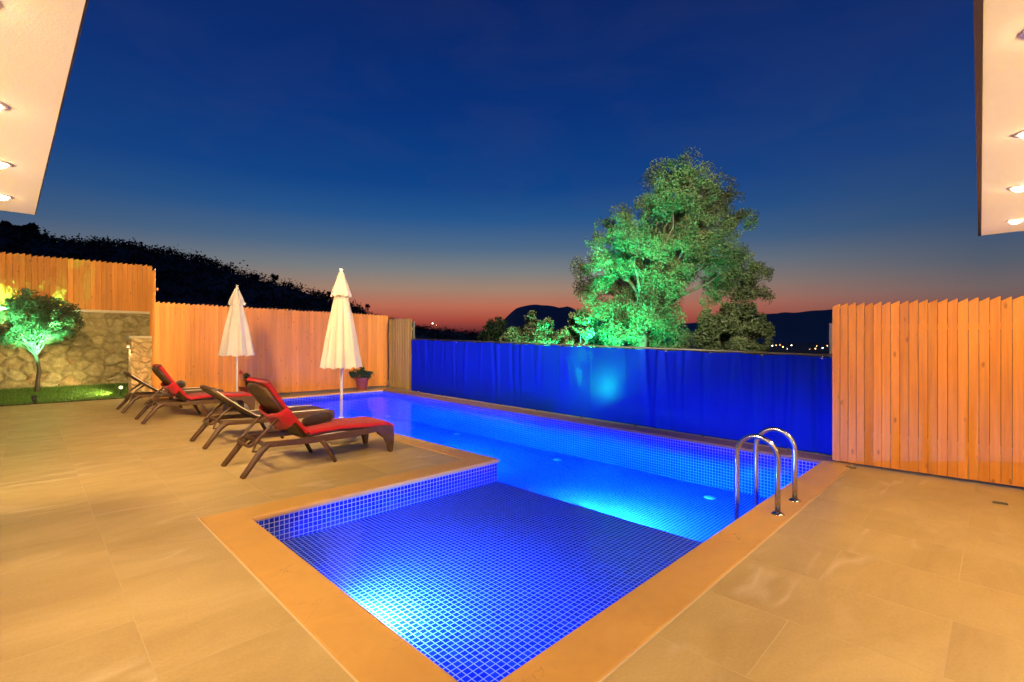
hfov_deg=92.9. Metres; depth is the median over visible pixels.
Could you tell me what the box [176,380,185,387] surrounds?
pillow
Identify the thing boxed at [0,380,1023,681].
deck
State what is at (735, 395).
blue screen
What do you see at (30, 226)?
hilltop tree
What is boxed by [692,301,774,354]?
leafy shrub
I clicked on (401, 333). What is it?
wooden fence
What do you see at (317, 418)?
pillow
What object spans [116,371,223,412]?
sun lounger
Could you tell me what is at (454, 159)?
sky
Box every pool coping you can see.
[199,388,854,681]
[383,388,834,462]
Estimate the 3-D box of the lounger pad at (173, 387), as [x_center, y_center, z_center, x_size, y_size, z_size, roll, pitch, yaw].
[-5.964,0.785,9.465,1.579,0.714,0.770,0,0,-45]
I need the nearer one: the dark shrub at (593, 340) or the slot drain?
the slot drain
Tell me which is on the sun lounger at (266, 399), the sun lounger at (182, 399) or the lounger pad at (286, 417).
the lounger pad at (286, 417)
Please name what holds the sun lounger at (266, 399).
on the deck
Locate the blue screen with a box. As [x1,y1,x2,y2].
[411,323,831,454]
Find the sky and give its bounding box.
[0,0,1023,332]
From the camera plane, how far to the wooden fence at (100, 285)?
12.92 m
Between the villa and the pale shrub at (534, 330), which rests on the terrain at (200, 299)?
the pale shrub at (534, 330)
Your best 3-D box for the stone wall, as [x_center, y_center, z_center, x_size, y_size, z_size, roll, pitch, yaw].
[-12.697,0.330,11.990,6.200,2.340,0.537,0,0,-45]
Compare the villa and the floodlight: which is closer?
the villa
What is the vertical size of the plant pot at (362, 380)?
0.686 m
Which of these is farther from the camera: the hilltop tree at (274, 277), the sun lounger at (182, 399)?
the hilltop tree at (274, 277)
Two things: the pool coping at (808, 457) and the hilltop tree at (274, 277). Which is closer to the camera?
the pool coping at (808, 457)
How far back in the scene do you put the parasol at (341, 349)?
7.00 m
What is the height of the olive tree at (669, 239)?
7.563 m
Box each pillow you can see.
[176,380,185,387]
[302,411,332,425]
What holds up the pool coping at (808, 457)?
on the deck
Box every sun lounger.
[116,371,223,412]
[134,367,254,423]
[189,385,334,449]
[221,383,393,478]
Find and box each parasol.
[218,285,254,410]
[319,268,362,442]
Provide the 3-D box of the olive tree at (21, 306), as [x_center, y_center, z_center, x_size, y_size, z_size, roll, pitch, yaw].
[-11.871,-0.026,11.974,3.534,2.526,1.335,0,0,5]
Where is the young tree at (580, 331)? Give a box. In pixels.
[557,307,594,347]
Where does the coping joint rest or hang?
on the pool coping at (358, 642)
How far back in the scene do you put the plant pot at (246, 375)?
12.34 m
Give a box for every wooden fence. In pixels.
[0,252,151,311]
[150,268,157,398]
[155,301,387,398]
[389,319,414,389]
[832,295,1023,486]
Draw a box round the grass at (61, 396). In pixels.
[0,382,127,404]
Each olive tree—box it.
[0,287,84,391]
[570,147,775,350]
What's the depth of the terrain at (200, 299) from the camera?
136.09 m
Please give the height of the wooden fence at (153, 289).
3.274 m
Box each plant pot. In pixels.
[238,369,250,392]
[348,367,372,389]
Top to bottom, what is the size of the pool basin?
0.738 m
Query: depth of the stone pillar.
12.31 m
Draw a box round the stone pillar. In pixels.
[126,336,151,397]
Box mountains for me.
[476,305,947,342]
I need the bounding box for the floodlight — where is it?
[31,395,37,403]
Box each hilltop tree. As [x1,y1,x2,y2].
[0,220,40,238]
[271,273,278,280]
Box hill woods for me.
[0,220,483,341]
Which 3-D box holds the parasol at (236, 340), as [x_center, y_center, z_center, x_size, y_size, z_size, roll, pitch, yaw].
[-5.869,0.122,10.381,0.668,2.655,0.675,0,0,-23]
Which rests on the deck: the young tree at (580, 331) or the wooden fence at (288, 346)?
the wooden fence at (288, 346)
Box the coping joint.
[197,434,855,681]
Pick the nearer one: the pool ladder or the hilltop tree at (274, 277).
the pool ladder
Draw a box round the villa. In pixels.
[0,0,1023,235]
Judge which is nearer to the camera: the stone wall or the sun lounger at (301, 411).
the sun lounger at (301, 411)
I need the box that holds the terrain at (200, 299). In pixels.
[0,236,947,439]
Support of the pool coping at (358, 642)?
on the pool basin
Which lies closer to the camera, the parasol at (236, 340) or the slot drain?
the slot drain
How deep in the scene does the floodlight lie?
10.98 m
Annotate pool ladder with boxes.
[734,427,800,520]
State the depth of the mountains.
4773.61 m
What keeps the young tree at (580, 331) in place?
on the terrain at (200, 299)
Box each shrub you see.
[499,325,527,344]
[518,310,558,345]
[588,317,624,348]
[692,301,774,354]
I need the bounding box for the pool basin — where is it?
[255,391,818,681]
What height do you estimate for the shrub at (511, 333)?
2.993 m
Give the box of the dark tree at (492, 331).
[477,316,507,343]
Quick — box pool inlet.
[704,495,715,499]
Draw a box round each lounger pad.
[152,364,251,399]
[246,377,394,434]
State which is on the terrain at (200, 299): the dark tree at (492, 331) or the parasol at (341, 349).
the dark tree at (492, 331)
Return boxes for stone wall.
[0,307,149,388]
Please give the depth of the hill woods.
136.41 m
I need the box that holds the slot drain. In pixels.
[992,501,1007,504]
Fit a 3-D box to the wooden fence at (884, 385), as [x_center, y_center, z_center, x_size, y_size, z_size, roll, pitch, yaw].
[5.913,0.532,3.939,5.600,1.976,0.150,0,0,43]

